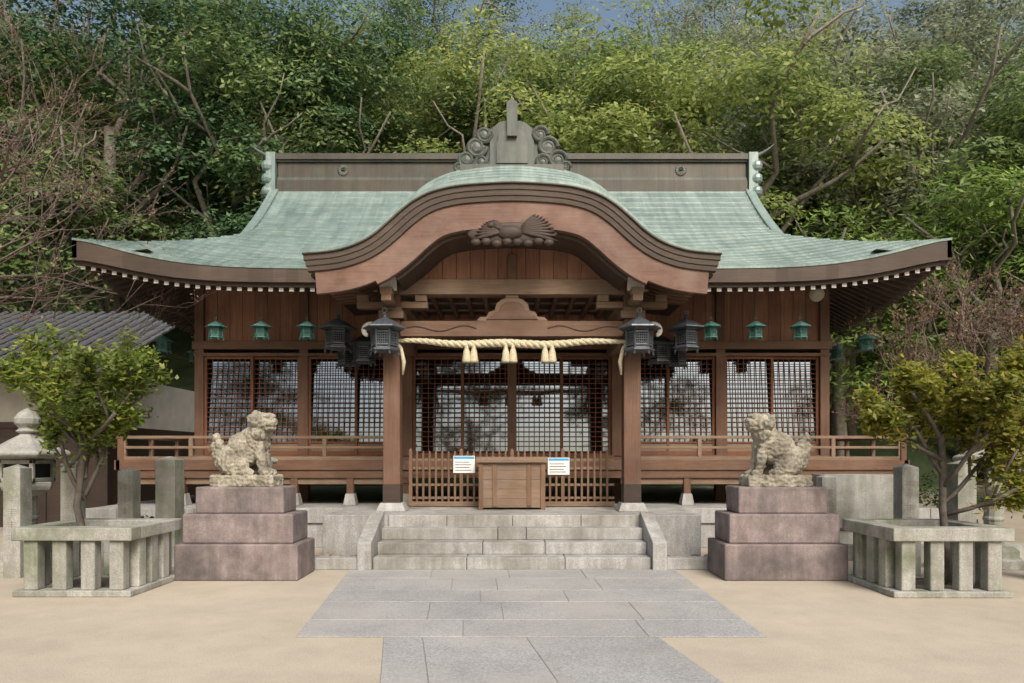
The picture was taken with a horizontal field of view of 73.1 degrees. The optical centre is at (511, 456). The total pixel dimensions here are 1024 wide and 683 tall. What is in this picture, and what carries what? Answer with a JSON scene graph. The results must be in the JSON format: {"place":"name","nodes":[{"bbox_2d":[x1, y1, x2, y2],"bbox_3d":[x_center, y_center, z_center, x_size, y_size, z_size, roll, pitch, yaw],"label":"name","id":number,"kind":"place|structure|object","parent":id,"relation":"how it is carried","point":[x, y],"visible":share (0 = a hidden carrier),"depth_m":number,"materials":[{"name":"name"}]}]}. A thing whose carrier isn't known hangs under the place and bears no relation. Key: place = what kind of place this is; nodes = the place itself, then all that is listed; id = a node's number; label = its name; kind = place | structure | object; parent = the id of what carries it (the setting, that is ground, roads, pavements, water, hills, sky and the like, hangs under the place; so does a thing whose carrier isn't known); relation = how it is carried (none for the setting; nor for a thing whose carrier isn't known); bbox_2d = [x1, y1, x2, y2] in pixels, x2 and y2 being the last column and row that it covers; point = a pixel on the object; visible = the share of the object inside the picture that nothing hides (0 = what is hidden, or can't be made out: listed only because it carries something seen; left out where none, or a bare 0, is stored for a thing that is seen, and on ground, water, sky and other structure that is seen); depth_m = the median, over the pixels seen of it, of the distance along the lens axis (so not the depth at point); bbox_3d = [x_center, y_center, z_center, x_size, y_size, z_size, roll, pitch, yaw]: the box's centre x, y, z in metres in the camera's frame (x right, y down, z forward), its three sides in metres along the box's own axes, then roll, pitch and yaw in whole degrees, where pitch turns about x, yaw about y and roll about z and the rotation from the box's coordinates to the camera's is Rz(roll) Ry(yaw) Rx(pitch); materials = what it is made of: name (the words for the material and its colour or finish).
{"place":"outdoors","nodes":[
{"label":"outdoors","id":0,"kind":"place"},
{"bbox_2d":[0,94,1023,682],"bbox_3d":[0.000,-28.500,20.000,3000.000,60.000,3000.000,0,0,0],"label":"ground","id":1,"kind":"structure","parent":0,"point":[248,632],"depth_m":5.91,"materials":[{"name":"beige sand"}]},
{"bbox_2d":[0,408,70,572],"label":"stone lantern","id":2,"kind":"object","parent":1,"relation":"on","point":[23,448],"visible":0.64,"depth_m":9.07,"materials":[{"name":"stone"}]},
{"bbox_2d":[0,321,178,525],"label":"tree","id":3,"kind":"object","parent":1,"relation":"on","point":[125,418],"depth_m":7.70,"materials":[{"name":"green plant"}]},
{"bbox_2d":[11,518,181,596],"bbox_3d":[-4.680,1.130,7.900,1.280,0.740,1.140,0,0,0],"label":"stone planter fence","id":4,"kind":"object","parent":1,"relation":"on","point":[62,558],"visible":0.97,"depth_m":7.41,"materials":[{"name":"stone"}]},
{"bbox_2d":[0,311,209,526],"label":"side building","id":5,"kind":"structure","parent":1,"relation":"on","point":[173,409],"depth_m":15.86,"materials":[{"name":"grey wood"}]},
{"bbox_2d":[174,485,314,580],"bbox_3d":[-3.320,0.938,8.670,1.490,1.125,0.740,0,0,0],"label":"statue pedestal","id":6,"kind":"object","parent":1,"relation":"on","point":[245,533],"visible":0.96,"depth_m":8.36,"materials":[{"name":"stone"}]},
{"bbox_2d":[209,410,283,486],"bbox_3d":[-3.353,-0.088,8.672,0.873,0.975,0.426,0,0,0],"label":"guardian lion statue","id":7,"kind":"object","parent":6,"relation":"on","point":[239,458],"visible":0.99,"depth_m":8.53,"materials":[{"name":"stone"}]},
{"bbox_2d":[241,427,277,467],"bbox_3d":[-4.350,0.510,11.400,0.896,1.980,0.913,0,0,0],"label":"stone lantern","id":8,"kind":"object","parent":1,"relation":"on","point":[274,460],"visible":0.03,"depth_m":11.43,"materials":[{"name":"stone"}]},
{"bbox_2d":[0,0,1023,500],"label":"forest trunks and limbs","id":9,"kind":"object","parent":1,"relation":"on","point":[836,428],"visible":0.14,"depth_m":20.73,"materials":[{"name":"brown plant"}]},
{"bbox_2d":[0,0,611,337],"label":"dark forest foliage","id":10,"kind":"object","parent":9,"relation":"attached to","point":[189,168],"visible":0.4,"depth_m":21.52,"materials":[{"name":"green plant"}]},
{"bbox_2d":[0,0,982,270],"bbox_3d":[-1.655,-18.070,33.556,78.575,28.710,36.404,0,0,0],"label":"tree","id":11,"kind":"object","parent":9,"relation":"attached to","point":[644,122],"visible":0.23,"depth_m":20.09,"materials":[{"name":"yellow plant"}]},
{"bbox_2d":[0,0,1023,375],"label":"forest foliage","id":12,"kind":"object","parent":9,"relation":"attached to","point":[304,136],"visible":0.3,"depth_m":21.23,"materials":[{"name":"green plant"}]},
{"bbox_2d":[466,0,1023,330],"bbox_3d":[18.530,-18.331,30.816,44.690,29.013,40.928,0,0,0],"label":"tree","id":13,"kind":"object","parent":9,"relation":"attached to","point":[882,47],"visible":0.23,"depth_m":24.00,"materials":[{"name":"green plant"}]},
{"bbox_2d":[793,93,1023,440],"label":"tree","id":14,"kind":"object","parent":9,"relation":"attached to","point":[998,213],"visible":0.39,"depth_m":18.10,"materials":[{"name":"green plant"}]},
{"bbox_2d":[0,0,1023,508],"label":"bare trees","id":15,"kind":"object","parent":1,"relation":"on","point":[92,180],"visible":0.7,"depth_m":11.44,"materials":[{"name":"plant"}]},
{"bbox_2d":[86,486,938,569],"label":"stone steps","id":16,"kind":"structure","parent":1,"relation":"on","point":[548,537],"depth_m":9.95,"materials":[{"name":"stone"}]},
{"bbox_2d":[315,553,707,555],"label":"pebble beds","id":17,"kind":"object","parent":16,"relation":"on","point":[354,554],"visible":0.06,"depth_m":9.84,"materials":[{"name":"grey gravel"}]},
{"bbox_2d":[114,288,909,504],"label":"worship hall","id":18,"kind":"structure","parent":16,"relation":"on","point":[304,462],"depth_m":12.95,"materials":[{"name":"brown wood"}]},
{"bbox_2d":[208,360,814,450],"bbox_3d":[0.000,-0.958,13.043,11.430,1.725,0.154,0,0,0],"label":"window glass","id":19,"kind":"object","parent":18,"relation":"attached to","point":[500,424],"visible":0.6,"depth_m":13.05,"materials":[{"name":"grey glass"}]},
{"bbox_2d":[72,240,951,334],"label":"roof eaves","id":20,"kind":"object","parent":18,"relation":"on","point":[882,282],"visible":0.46,"depth_m":11.07,"materials":[{"name":"brown wood"}]},
{"bbox_2d":[72,191,951,268],"bbox_3d":[0.000,-4.472,14.994,14.000,3.000,8.012,0,0,0],"label":"roof","id":21,"kind":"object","parent":20,"relation":"on","point":[292,225],"visible":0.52,"depth_m":12.99,"materials":[{"name":"green metal"}]},
{"bbox_2d":[240,144,783,233],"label":"roof ridge and ornaments","id":22,"kind":"structure","parent":21,"relation":"on","point":[418,171],"depth_m":14.68,"materials":[{"name":"green metal"}]},
{"bbox_2d":[809,289,824,301],"bbox_3d":[5.273,-2.768,11.890,0.250,0.250,0.270,0,5,35],"label":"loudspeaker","id":23,"kind":"object","parent":20,"relation":"on","point":[816,295],"visible":0.93,"depth_m":11.81,"materials":[{"name":"beige"}]},
{"bbox_2d":[153,290,876,363],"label":"hanging lanterns","id":24,"kind":"object","parent":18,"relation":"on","point":[261,328],"visible":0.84,"depth_m":11.56,"materials":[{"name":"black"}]},
{"bbox_2d":[302,181,721,511],"bbox_3d":[0.000,-1.549,11.430,6.000,4.797,3.140,0,0,0],"label":"porch timberwork","id":25,"kind":"object","parent":16,"relation":"on","point":[609,259],"visible":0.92,"depth_m":10.66,"materials":[{"name":"brown wood"}]},
{"bbox_2d":[318,304,703,369],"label":"hanging lanterns","id":26,"kind":"object","parent":25,"relation":"attached to","point":[385,330],"visible":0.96,"depth_m":11.59,"materials":[{"name":"black metal"}]},
{"bbox_2d":[302,165,721,252],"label":"porch roof","id":27,"kind":"structure","parent":25,"relation":"on","point":[511,173],"depth_m":10.11,"materials":[{"name":"green metal"}]},
{"bbox_2d":[453,98,571,170],"bbox_3d":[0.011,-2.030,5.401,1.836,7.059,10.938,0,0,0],"label":"roof ridge ornament","id":28,"kind":"object","parent":27,"relation":"on","point":[511,140],"visible":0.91,"depth_m":10.62,"materials":[{"name":"grey metal"}]},
{"bbox_2d":[399,338,624,374],"bbox_3d":[0.000,-1.531,10.590,3.607,0.565,0.158,0,0,0],"label":"shimenawa rope","id":29,"kind":"object","parent":25,"relation":"attached to","point":[511,357],"visible":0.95,"depth_m":10.56,"materials":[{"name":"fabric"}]},
{"bbox_2d":[466,214,558,246],"bbox_3d":[0.011,-3.244,9.930,1.342,0.488,0.140,0,0,0],"label":"carved ornament","id":30,"kind":"object","parent":25,"relation":"attached to","point":[531,230],"visible":1,"depth_m":9.90,"materials":[{"name":"brown wood"}]},
{"bbox_2d":[403,448,620,509],"bbox_3d":[0.000,0.358,11.305,3.614,0.984,0.690,0,0,0],"label":"offering box and gate","id":31,"kind":"object","parent":16,"relation":"on","point":[511,481],"visible":0.97,"depth_m":11.55,"materials":[{"name":"brown wood"}]},
{"bbox_2d":[3,456,1023,577],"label":"stone pillars","id":32,"kind":"structure","parent":1,"relation":"on","point":[895,495],"depth_m":9.22,"materials":[{"name":"stone"}]},
{"bbox_2d":[296,569,765,682],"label":"stone paving","id":33,"kind":"structure","parent":1,"relation":"on","point":[571,625],"depth_m":6.16,"materials":[{"name":"grey stone"}]},
{"bbox_2d":[141,470,1011,522],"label":"hedge leaves","id":34,"kind":"object","parent":1,"relation":"on","point":[925,496],"visible":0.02,"depth_m":11.97,"materials":[{"name":"green plant"}]},
{"bbox_2d":[708,485,847,580],"bbox_3d":[3.300,0.938,8.670,1.490,1.125,0.740,0,0,0],"label":"statue pedestal","id":35,"kind":"object","parent":1,"relation":"on","point":[777,533],"visible":0.97,"depth_m":8.36,"materials":[{"name":"stone"}]},
{"bbox_2d":[739,413,812,486],"bbox_3d":[3.331,-0.070,8.663,0.877,0.945,0.444,0,0,0],"label":"guardian lion statue","id":36,"kind":"object","parent":35,"relation":"on","point":[782,457],"visible":0.98,"depth_m":8.53,"materials":[{"name":"stone"}]},
{"bbox_2d":[842,519,1014,597],"bbox_3d":[4.660,1.130,7.850,1.280,0.740,1.140,0,0,0],"label":"stone planter fence","id":37,"kind":"object","parent":1,"relation":"on","point":[887,557],"visible":0.98,"depth_m":7.36,"materials":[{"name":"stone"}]},
{"bbox_2d":[852,334,1023,584],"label":"tree","id":38,"kind":"object","parent":1,"relation":"on","point":[876,424],"depth_m":7.62,"materials":[{"name":"green plant"}]},
{"bbox_2d":[952,446,1023,569],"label":"stone lantern","id":39,"kind":"object","parent":1,"relation":"on","point":[1012,559],"visible":0.19,"depth_m":9.23,"materials":[{"name":"stone"}]},
{"bbox_2d":[0,0,1023,93],"label":"sky","id":40,"kind":"structure","parent":0,"point":[544,5],"materials":[{"name":"blue"}]}
]}

